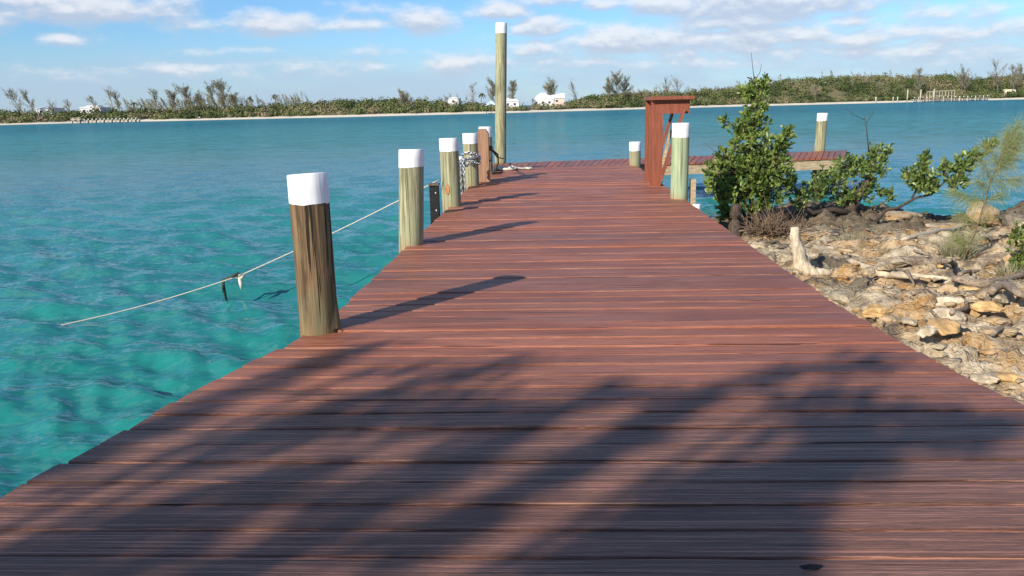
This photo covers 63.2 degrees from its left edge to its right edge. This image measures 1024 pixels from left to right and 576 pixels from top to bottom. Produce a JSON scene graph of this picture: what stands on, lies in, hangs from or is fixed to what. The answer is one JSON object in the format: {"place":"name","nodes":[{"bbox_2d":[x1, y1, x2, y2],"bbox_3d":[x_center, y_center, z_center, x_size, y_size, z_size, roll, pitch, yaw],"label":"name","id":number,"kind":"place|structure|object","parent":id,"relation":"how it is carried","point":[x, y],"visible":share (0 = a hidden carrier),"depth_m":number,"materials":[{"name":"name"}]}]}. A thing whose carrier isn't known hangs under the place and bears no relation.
{"place":"outdoors","nodes":[
{"label":"outdoors","id":0,"kind":"place"},
{"bbox_2d":[0,99,1023,497],"bbox_3d":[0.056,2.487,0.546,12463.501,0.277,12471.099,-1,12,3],"label":"water","id":1,"kind":"structure","parent":0,"point":[98,219],"depth_m":20.36,"materials":[{"name":"teal liquid"}]},
{"bbox_2d":[70,118,141,122],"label":"jetty","id":2,"kind":"object","parent":1,"relation":"in","point":[104,120],"visible":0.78,"depth_m":263.73,"materials":[{"name":"brown wood"}]},
{"bbox_2d":[62,179,439,324],"bbox_3d":[-3.897,-0.283,11.248,6.498,1.964,0.246,-9,14,-31],"label":"mooring rope","id":3,"kind":"object","parent":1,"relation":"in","point":[239,276],"visible":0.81,"depth_m":11.37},
{"bbox_2d":[399,149,423,252],"bbox_3d":[-1.149,0.070,9.445,0.444,3.260,0.299,-1,12,3],"label":"mooring post","id":4,"kind":"object","parent":1,"relation":"in","point":[411,197],"visible":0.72,"depth_m":9.10,"materials":[{"name":"beige wood"}]},
{"bbox_2d":[439,138,460,212],"bbox_3d":[-0.906,-0.696,12.952,0.331,3.240,0.300,-1,12,3],"label":"mooring post","id":5,"kind":"object","parent":1,"relation":"in","point":[450,171],"visible":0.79,"depth_m":12.61,"materials":[{"name":"beige wood"}]},
{"bbox_2d":[459,156,463,191],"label":"mooring post","id":6,"kind":"object","parent":1,"relation":"in","point":[460,157],"visible":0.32,"depth_m":15.41,"materials":[{"name":"beige wood"}]},
{"bbox_2d":[462,133,478,190],"bbox_3d":[-0.768,-1.407,16.275,0.301,3.198,0.313,-1,12,3],"label":"mooring post","id":7,"kind":"object","parent":1,"relation":"in","point":[470,143],"visible":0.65,"depth_m":15.93,"materials":[{"name":"beige wood"}]},
{"bbox_2d":[459,151,480,193],"bbox_3d":[-0.823,-2.164,15.803,0.402,0.856,1.010,0,12,7],"label":"chain","id":8,"kind":"object","parent":7,"relation":"attached to","point":[464,164],"visible":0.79,"depth_m":15.54,"materials":[{"name":"silver metal"}]},
{"bbox_2d":[479,127,492,171],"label":"mooring post","id":9,"kind":"object","parent":1,"relation":"in","point":[489,129],"visible":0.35,"depth_m":18.99,"materials":[{"name":"beige wood"}]},
{"bbox_2d":[495,22,506,162],"bbox_3d":[-0.311,-4.056,22.232,0.492,5.794,0.327,-1,12,3],"label":"mooring post","id":10,"kind":"object","parent":1,"relation":"in","point":[500,86],"visible":0.69,"depth_m":21.86,"materials":[{"name":"beige wood"}]},
{"bbox_2d":[0,150,1023,575],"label":"pier","id":11,"kind":"structure","parent":1,"relation":"in","point":[588,368],"depth_m":3.85,"materials":[{"name":"brown wood"}]},
{"bbox_2d":[287,172,341,336],"bbox_3d":[-1.311,0.835,5.901,0.293,3.296,0.265,-1,12,3],"label":"mooring post","id":12,"kind":"object","parent":11,"relation":"attached to","point":[310,215],"visible":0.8,"depth_m":5.57,"materials":[{"name":"brown wood"}]},
{"bbox_2d":[428,183,439,223],"bbox_3d":[-1.103,-0.841,12.044,0.150,1.342,0.160,-1,12,3],"label":"pile fender","id":13,"kind":"object","parent":11,"relation":"attached to","point":[434,201],"visible":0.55,"depth_m":11.91,"materials":[{"name":"black rubber"}]},
{"bbox_2d":[477,129,490,181],"bbox_3d":[-0.563,-2.560,16.833,0.270,1.300,0.240,-1,12,3],"label":"square post","id":14,"kind":"object","parent":11,"relation":"attached to","point":[484,153],"visible":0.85,"depth_m":16.69,"materials":[{"name":"brown paint"}]},
{"bbox_2d":[489,146,503,173],"bbox_3d":[-0.359,-3.075,19.349,0.352,0.693,5.554,-1,12,3],"label":"mooring line","id":15,"kind":"object","parent":14,"relation":"attached to","point":[495,154],"visible":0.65,"depth_m":18.14,"materials":[{"name":"fabric"}]},
{"bbox_2d":[493,165,532,170],"bbox_3d":[0.026,-2.836,19.623,0.940,0.129,0.420,-1,12,3],"label":"rope coil","id":16,"kind":"object","parent":11,"relation":"on","point":[507,168],"visible":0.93,"depth_m":19.57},
{"bbox_2d":[644,96,694,185],"bbox_3d":[2.885,-2.735,15.446,0.769,1.605,1.170,-1,12,3],"label":"timber frame","id":17,"kind":"object","parent":11,"relation":"on","point":[656,109],"visible":0.98,"depth_m":15.03,"materials":[{"name":"red paint"}]},
{"bbox_2d":[689,179,695,204],"bbox_3d":[2.867,-1.232,13.236,0.080,1.000,0.100,-1,12,3],"label":"fender board","id":18,"kind":"object","parent":11,"relation":"attached to","point":[692,198],"visible":0.36,"depth_m":13.13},
{"bbox_2d":[629,141,640,167],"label":"mooring post","id":19,"kind":"object","parent":1,"relation":"in","point":[634,153],"visible":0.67,"depth_m":20.16,"materials":[{"name":"beige wood"}]},
{"bbox_2d":[670,123,689,201],"bbox_3d":[2.644,-0.914,13.265,0.305,3.377,0.289,-1,12,3],"label":"mooring post","id":20,"kind":"object","parent":1,"relation":"in","point":[680,160],"visible":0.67,"depth_m":12.92,"materials":[{"name":"green wood"}]},
{"bbox_2d":[811,113,827,182],"bbox_3d":[9.060,-3.514,24.663,0.404,3.278,0.307,-1,12,3],"label":"mooring post","id":21,"kind":"object","parent":1,"relation":"in","point":[821,130],"visible":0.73,"depth_m":24.32,"materials":[{"name":"beige wood"}]},
{"bbox_2d":[910,90,990,101],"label":"jetty","id":22,"kind":"object","parent":1,"relation":"in","point":[948,95],"visible":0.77,"depth_m":360.16,"materials":[{"name":"brown wood"}]},
{"bbox_2d":[0,80,1023,124],"bbox_3d":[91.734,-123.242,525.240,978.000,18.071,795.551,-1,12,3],"label":"island","id":23,"kind":"structure","parent":0,"point":[834,92],"depth_m":317.17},
{"bbox_2d":[0,87,23,114],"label":"windswept pine","id":24,"kind":"object","parent":23,"relation":"on","point":[11,95],"visible":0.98,"depth_m":279.45,"materials":[{"name":"green plant"}]},
{"bbox_2d":[18,88,34,110],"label":"windswept pine","id":25,"kind":"object","parent":23,"relation":"on","point":[27,100],"visible":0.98,"depth_m":280.56,"materials":[{"name":"green plant"}]},
{"bbox_2d":[35,106,64,115],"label":"house","id":26,"kind":"structure","parent":23,"relation":"on","point":[47,108],"depth_m":287.46,"materials":[{"name":"white paint"}]},
{"bbox_2d":[80,103,109,113],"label":"house","id":27,"kind":"structure","parent":23,"relation":"on","point":[87,108],"depth_m":291.76,"materials":[{"name":"white paint"}]},
{"bbox_2d":[102,85,114,110],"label":"windswept pine","id":28,"kind":"object","parent":23,"relation":"on","point":[108,96],"visible":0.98,"depth_m":289.92,"materials":[{"name":"green plant"}]},
{"bbox_2d":[107,88,121,111],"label":"windswept pine","id":29,"kind":"object","parent":23,"relation":"on","point":[115,98],"visible":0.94,"depth_m":289.82,"materials":[{"name":"green plant"}]},
{"bbox_2d":[147,87,158,110],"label":"windswept pine","id":30,"kind":"object","parent":23,"relation":"on","point":[154,94],"visible":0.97,"depth_m":290.92,"materials":[{"name":"green plant"}]},
{"bbox_2d":[162,88,178,112],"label":"windswept pine","id":31,"kind":"object","parent":23,"relation":"on","point":[173,96],"visible":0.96,"depth_m":291.99,"materials":[{"name":"green plant"}]},
{"bbox_2d":[172,83,192,104],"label":"windswept pine","id":32,"kind":"object","parent":23,"relation":"on","point":[178,89],"visible":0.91,"depth_m":290.76,"materials":[{"name":"green plant"}]},
{"bbox_2d":[177,84,195,109],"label":"windswept pine","id":33,"kind":"object","parent":23,"relation":"on","point":[184,91],"visible":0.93,"depth_m":290.14,"materials":[{"name":"green plant"}]},
{"bbox_2d":[193,89,204,111],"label":"windswept pine","id":34,"kind":"object","parent":23,"relation":"on","point":[197,98],"visible":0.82,"depth_m":289.76,"materials":[{"name":"green plant"}]},
{"bbox_2d":[201,80,218,108],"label":"windswept pine","id":35,"kind":"object","parent":23,"relation":"on","point":[208,88],"visible":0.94,"depth_m":289.44,"materials":[{"name":"green plant"}]},
{"bbox_2d":[211,78,231,104],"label":"windswept pine","id":36,"kind":"object","parent":23,"relation":"on","point":[223,83],"visible":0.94,"depth_m":289.62,"materials":[{"name":"green plant"}]},
{"bbox_2d":[215,85,227,106],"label":"windswept pine","id":37,"kind":"object","parent":23,"relation":"on","point":[222,94],"visible":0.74,"depth_m":289.70,"materials":[{"name":"green plant"}]},
{"bbox_2d":[227,92,240,106],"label":"windswept pine","id":38,"kind":"object","parent":23,"relation":"on","point":[232,96],"visible":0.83,"depth_m":289.55,"materials":[{"name":"green plant"}]},
{"bbox_2d":[397,88,408,105],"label":"bare tree","id":39,"kind":"object","parent":23,"relation":"on","point":[404,97],"visible":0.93,"depth_m":291.10,"materials":[{"name":"grey plant"}]},
{"bbox_2d":[448,97,460,105],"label":"house","id":40,"kind":"structure","parent":23,"relation":"on","point":[452,98],"depth_m":304.27,"materials":[{"name":"white paint"}]},
{"bbox_2d":[467,82,478,102],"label":"bare tree","id":41,"kind":"object","parent":23,"relation":"on","point":[470,87],"visible":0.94,"depth_m":299.19,"materials":[{"name":"grey plant"}]},
{"bbox_2d":[485,77,494,101],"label":"feathery pine","id":42,"kind":"object","parent":23,"relation":"on","point":[492,92],"visible":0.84,"depth_m":301.68,"materials":[{"name":"green plant"}]},
{"bbox_2d":[0,70,1023,123],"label":"woodland","id":43,"kind":"object","parent":23,"relation":"on","point":[368,106],"visible":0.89,"depth_m":307.04,"materials":[{"name":"plant"}]},
{"bbox_2d":[507,79,517,98],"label":"feathery pine","id":44,"kind":"object","parent":23,"relation":"on","point":[513,85],"visible":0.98,"depth_m":302.72,"materials":[{"name":"green plant"}]},
{"bbox_2d":[506,97,518,106],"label":"house","id":45,"kind":"structure","parent":23,"relation":"on","point":[514,101],"depth_m":303.64,"materials":[{"name":"white paint"}]},
{"bbox_2d":[531,93,553,108],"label":"house","id":46,"kind":"structure","parent":23,"relation":"on","point":[540,98],"depth_m":312.05,"materials":[{"name":"white paint"}]},
{"bbox_2d":[543,82,555,94],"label":"feathery pine","id":47,"kind":"object","parent":23,"relation":"on","point":[547,87],"visible":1,"depth_m":312.81,"materials":[{"name":"green plant"}]},
{"bbox_2d":[544,77,558,94],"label":"feathery pine","id":48,"kind":"object","parent":23,"relation":"on","point":[553,88],"visible":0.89,"depth_m":314.04,"materials":[{"name":"green plant"}]},
{"bbox_2d":[549,93,564,105],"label":"house","id":49,"kind":"structure","parent":23,"relation":"on","point":[558,98],"depth_m":312.13,"materials":[{"name":"white paint"}]},
{"bbox_2d":[602,75,615,98],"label":"feathery pine","id":50,"kind":"object","parent":23,"relation":"on","point":[609,86],"visible":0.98,"depth_m":326.54,"materials":[{"name":"green plant"}]},
{"bbox_2d":[611,68,623,95],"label":"feathery pine","id":51,"kind":"object","parent":23,"relation":"on","point":[617,81],"visible":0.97,"depth_m":328.71,"materials":[{"name":"green plant"}]},
{"bbox_2d":[618,76,634,95],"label":"feathery pine","id":52,"kind":"object","parent":23,"relation":"on","point":[625,84],"visible":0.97,"depth_m":331.47,"materials":[{"name":"green plant"}]},
{"bbox_2d":[660,76,671,95],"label":"bare tree","id":53,"kind":"object","parent":23,"relation":"on","point":[666,90],"visible":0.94,"depth_m":344.70,"materials":[{"name":"grey plant"}]},
{"bbox_2d":[671,74,684,94],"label":"bare tree","id":54,"kind":"object","parent":23,"relation":"on","point":[677,86],"visible":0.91,"depth_m":346.17,"materials":[{"name":"grey plant"}]},
{"bbox_2d":[809,84,819,97],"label":"bare tree","id":55,"kind":"object","parent":23,"relation":"on","point":[813,86],"visible":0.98,"depth_m":357.74,"materials":[{"name":"grey plant"}]},
{"bbox_2d":[912,67,926,90],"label":"bare tree","id":56,"kind":"object","parent":23,"relation":"on","point":[919,78],"visible":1,"depth_m":371.30,"materials":[{"name":"grey plant"}]},
{"bbox_2d":[955,63,971,88],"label":"bare tree","id":57,"kind":"object","parent":23,"relation":"on","point":[964,81],"visible":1,"depth_m":378.82,"materials":[{"name":"grey plant"}]},
{"bbox_2d":[987,57,1007,88],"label":"bare tree","id":58,"kind":"object","parent":23,"relation":"on","point":[996,80],"visible":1,"depth_m":387.16,"materials":[{"name":"grey plant"}]},
{"bbox_2d":[1005,64,1019,89],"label":"bare tree","id":59,"kind":"object","parent":23,"relation":"on","point":[1013,75],"visible":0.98,"depth_m":389.61,"materials":[{"name":"grey plant"}]},
{"bbox_2d":[1014,63,1022,85],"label":"feathery pine","id":60,"kind":"object","parent":23,"relation":"on","point":[1020,71],"visible":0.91,"depth_m":405.34,"materials":[{"name":"green plant"}]},
{"bbox_2d":[0,0,1023,112],"label":"sky","id":61,"kind":"structure","parent":0,"point":[57,51],"materials":[{"name":"blue"}]},
{"bbox_2d":[713,200,1023,404],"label":"rocky ground","id":62,"kind":"structure","parent":0,"point":[964,354],"depth_m":9.52,"materials":[{"name":"stone"}]},
{"bbox_2d":[728,203,742,236],"bbox_3d":[3.785,-1.027,14.091,0.263,0.785,0.499,3,13,20],"label":"cut stump","id":63,"kind":"object","parent":62,"relation":"on","point":[735,213],"visible":0.71,"depth_m":14.09,"materials":[{"name":"wood"}]},
{"bbox_2d":[702,54,797,228],"bbox_3d":[4.156,-2.476,14.518,1.701,3.142,1.239,-1,12,3],"label":"tall shrub","id":64,"kind":"object","parent":62,"relation":"on","point":[752,164],"visible":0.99,"depth_m":14.41,"materials":[{"name":"green plant"}]},
{"bbox_2d":[732,192,818,237],"bbox_3d":[4.195,-1.146,13.325,1.337,0.754,0.992,-1,12,3],"label":"dead bush","id":65,"kind":"object","parent":62,"relation":"on","point":[769,226],"visible":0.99,"depth_m":13.28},
{"bbox_2d":[789,226,829,275],"bbox_3d":[3.344,-0.390,9.332,0.452,0.604,0.264,6,14,28],"label":"driftwood stump","id":66,"kind":"object","parent":62,"relation":"on","point":[801,263],"visible":0.88,"depth_m":9.29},
{"bbox_2d":[786,108,897,215],"bbox_3d":[5.960,-2.173,15.268,2.270,2.267,0.857,-4,13,-12],"label":"sprawling shrub","id":67,"kind":"object","parent":62,"relation":"on","point":[820,188],"visible":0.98,"depth_m":15.25,"materials":[{"name":"green plant"}]},
{"bbox_2d":[829,288,854,305],"bbox_3d":[3.017,0.091,7.553,0.278,0.121,0.406,-1,12,1],"label":"limestone rock","id":68,"kind":"object","parent":62,"relation":"on","point":[843,296],"visible":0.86,"depth_m":7.49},
{"bbox_2d":[837,248,856,252],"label":"limestone rock","id":69,"kind":"object","parent":62,"relation":"on","point":[849,250],"visible":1,"depth_m":10.29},
{"bbox_2d":[829,231,869,240],"bbox_3d":[5.011,-0.721,12.303,0.653,0.239,0.554,-1,12,3],"label":"dry tuft","id":70,"kind":"object","parent":62,"relation":"on","point":[848,238],"visible":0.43,"depth_m":12.37,"materials":[{"name":"beige plant"}]},
{"bbox_2d":[858,266,877,277],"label":"limestone rock","id":71,"kind":"object","parent":62,"relation":"on","point":[870,271],"visible":0.89,"depth_m":9.25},
{"bbox_2d":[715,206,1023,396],"bbox_3d":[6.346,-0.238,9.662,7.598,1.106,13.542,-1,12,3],"label":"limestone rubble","id":72,"kind":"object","parent":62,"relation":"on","point":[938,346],"visible":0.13,"depth_m":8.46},
{"bbox_2d":[849,241,894,256],"bbox_3d":[4.722,-0.483,10.850,0.839,0.260,0.732,-1,12,3],"label":"dry tuft","id":73,"kind":"object","parent":62,"relation":"on","point":[860,246],"visible":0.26,"depth_m":10.72,"materials":[{"name":"beige plant"}]},
{"bbox_2d":[861,304,892,317],"bbox_3d":[2.843,0.172,6.519,0.273,0.098,0.183,-6,13,-20],"label":"limestone rock","id":74,"kind":"object","parent":62,"relation":"on","point":[873,310],"visible":0.96,"depth_m":6.45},
{"bbox_2d":[739,223,1023,350],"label":"stick litter","id":75,"kind":"object","parent":62,"relation":"on","point":[882,324],"visible":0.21,"depth_m":10.06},
{"bbox_2d":[873,260,894,270],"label":"limestone rock","id":76,"kind":"object","parent":62,"relation":"on","point":[883,265],"visible":0.99,"depth_m":9.24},
{"bbox_2d":[877,314,901,322],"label":"limestone rock","id":77,"kind":"object","parent":62,"relation":"on","point":[890,318],"visible":0.58,"depth_m":6.40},
{"bbox_2d":[846,258,949,279],"bbox_3d":[4.224,-0.183,9.393,0.462,0.142,1.218,-11,15,-36],"label":"driftwood plank","id":78,"kind":"object","parent":62,"relation":"on","point":[894,274],"visible":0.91,"depth_m":9.22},
{"bbox_2d":[887,256,910,266],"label":"limestone rock","id":79,"kind":"object","parent":62,"relation":"on","point":[897,261],"visible":0.76,"depth_m":9.77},
{"bbox_2d":[878,210,923,220],"bbox_3d":[7.109,-1.300,15.646,1.389,0.276,0.579,-1,12,0],"label":"limestone rock","id":80,"kind":"object","parent":62,"relation":"on","point":[895,215],"visible":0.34,"depth_m":15.54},
{"bbox_2d":[895,267,914,285],"bbox_3d":[4.357,-0.148,9.168,0.085,0.079,0.855,1,13,12],"label":"driftwood stick","id":81,"kind":"object","parent":62,"relation":"on","point":[907,271],"visible":0.96,"depth_m":9.20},
{"bbox_2d":[901,317,917,325],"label":"limestone rock","id":82,"kind":"object","parent":62,"relation":"on","point":[908,321],"visible":1,"depth_m":6.19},
{"bbox_2d":[877,256,956,265],"bbox_3d":[4.833,-0.317,9.900,0.849,0.219,0.499,7,15,33],"label":"driftwood log","id":83,"kind":"object","parent":62,"relation":"on","point":[913,260],"visible":0.56,"depth_m":9.88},
{"bbox_2d":[915,325,937,337],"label":"limestone rock","id":84,"kind":"object","parent":62,"relation":"on","point":[925,331],"visible":1,"depth_m":5.89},
{"bbox_2d":[901,225,962,240],"bbox_3d":[6.705,-0.866,12.940,0.181,0.405,4.219,9,16,38],"label":"driftwood log","id":85,"kind":"object","parent":62,"relation":"on","point":[916,235],"visible":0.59,"depth_m":12.03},
{"bbox_2d":[874,131,999,222],"bbox_3d":[7.511,-1.956,14.724,2.082,1.576,0.531,-1,12,3],"label":"leaning shrub","id":86,"kind":"object","parent":62,"relation":"on","point":[918,181],"visible":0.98,"depth_m":14.64,"materials":[{"name":"green plant"}]},
{"bbox_2d":[926,318,960,335],"bbox_3d":[3.172,0.285,6.153,0.237,0.091,0.315,-4,13,-13],"label":"limestone rock","id":87,"kind":"object","parent":62,"relation":"on","point":[945,326],"visible":0.85,"depth_m":6.07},
{"bbox_2d":[925,223,967,230],"bbox_3d":[7.588,-1.029,14.462,0.790,0.182,0.473,-2,12,-3],"label":"driftwood log","id":88,"kind":"object","parent":62,"relation":"on","point":[942,225],"visible":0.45,"depth_m":14.41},
{"bbox_2d":[930,308,966,320],"bbox_3d":[3.513,0.218,6.694,0.293,0.126,0.256,-1,12,2],"label":"limestone rock","id":89,"kind":"object","parent":62,"relation":"on","point":[944,313],"visible":0.52,"depth_m":6.63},
{"bbox_2d":[936,295,967,307],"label":"limestone rock","id":90,"kind":"object","parent":62,"relation":"on","point":[942,299],"visible":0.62,"depth_m":7.37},
{"bbox_2d":[926,235,987,258],"bbox_3d":[5.521,-0.527,10.314,0.692,0.299,0.713,-1,12,3],"label":"dry tuft","id":91,"kind":"object","parent":62,"relation":"on","point":[950,253],"visible":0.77,"depth_m":10.29,"materials":[{"name":"beige plant"}]},
{"bbox_2d":[949,305,986,314],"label":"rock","id":92,"kind":"object","parent":62,"relation":"on","point":[966,308],"visible":0.59,"depth_m":6.79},
{"bbox_2d":[957,285,981,291],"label":"limestone rock","id":93,"kind":"object","parent":62,"relation":"on","point":[960,287],"visible":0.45,"depth_m":8.41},
{"bbox_2d":[937,112,1023,259],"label":"casuarina sapling","id":94,"kind":"object","parent":62,"relation":"on","point":[1010,151],"visible":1,"depth_m":9.97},
{"bbox_2d":[966,201,1000,226],"bbox_3d":[8.066,-1.266,14.254,0.602,0.462,0.416,-4,13,-14],"label":"limestone rock","id":95,"kind":"object","parent":62,"relation":"on","point":[989,222],"visible":0.56,"depth_m":14.12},
{"bbox_2d":[970,373,999,384],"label":"limestone rock","id":96,"kind":"object","parent":62,"relation":"on","point":[977,377],"visible":0.69,"depth_m":5.47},
{"bbox_2d":[947,258,1023,287],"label":"dead branch","id":97,"kind":"object","parent":62,"relation":"on","point":[959,279],"visible":0.93,"depth_m":8.62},
{"bbox_2d":[978,356,993,361],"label":"limestone rock","id":98,"kind":"object","parent":62,"relation":"on","point":[985,358],"visible":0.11,"depth_m":5.98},
{"bbox_2d":[970,300,1004,311],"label":"limestone rock","id":99,"kind":"object","parent":62,"relation":"on","point":[987,306],"visible":1,"depth_m":6.60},
{"bbox_2d":[979,327,995,334],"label":"limestone rock","id":100,"kind":"object","parent":62,"relation":"on","point":[988,330],"visible":0.62,"depth_m":6.36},
{"bbox_2d":[975,325,1002,336],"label":"limestone rock","id":101,"kind":"object","parent":62,"relation":"on","point":[979,327],"visible":0.21,"depth_m":6.49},
{"bbox_2d":[974,254,1004,272],"bbox_3d":[5.884,-0.282,10.042,1.358,0.214,0.497,-12,16,-41],"label":"rock","id":102,"kind":"object","parent":62,"relation":"on","point":[985,261],"visible":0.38,"depth_m":10.07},
{"bbox_2d":[974,287,1009,302],"bbox_3d":[4.065,0.066,6.994,0.238,0.129,0.362,-4,13,-10],"label":"limestone rock","id":103,"kind":"object","parent":62,"relation":"on","point":[999,297],"visible":0.55,"depth_m":6.92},
{"bbox_2d":[983,371,1000,384],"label":"limestone rock","id":104,"kind":"object","parent":62,"relation":"on","point":[991,373],"visible":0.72,"depth_m":5.50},
{"bbox_2d":[979,316,1011,326],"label":"limestone rock","id":105,"kind":"object","parent":62,"relation":"on","point":[996,320],"visible":0.89,"depth_m":6.55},
{"bbox_2d":[977,280,1023,318],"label":"dead branch","id":106,"kind":"object","parent":62,"relation":"on","point":[1014,290],"visible":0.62,"depth_m":6.79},
{"bbox_2d":[990,321,1012,335],"bbox_3d":[3.835,0.309,6.487,0.082,0.129,0.860,10,17,42],"label":"driftwood stick","id":107,"kind":"object","parent":62,"relation":"on","point":[996,331],"visible":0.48,"depth_m":6.29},
{"bbox_2d":[982,371,1022,382],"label":"limestone rock","id":108,"kind":"object","parent":62,"relation":"on","point":[1007,377],"visible":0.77,"depth_m":5.50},
{"bbox_2d":[987,259,1023,279],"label":"dry tuft","id":109,"kind":"object","parent":62,"relation":"on","point":[1004,268],"visible":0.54,"depth_m":9.09,"materials":[{"name":"beige plant"}]},
{"bbox_2d":[994,325,1020,336],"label":"limestone rock","id":110,"kind":"object","parent":62,"relation":"on","point":[1007,331],"visible":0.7,"depth_m":6.39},
{"bbox_2d":[1002,212,1023,226],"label":"limestone rock","id":111,"kind":"object","parent":62,"relation":"on","point":[1009,219],"visible":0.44,"depth_m":13.62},
{"bbox_2d":[1005,220,1023,271],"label":"edge shrub","id":112,"kind":"object","parent":62,"relation":"on","point":[1014,236],"visible":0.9,"depth_m":9.70,"materials":[{"name":"green plant"}]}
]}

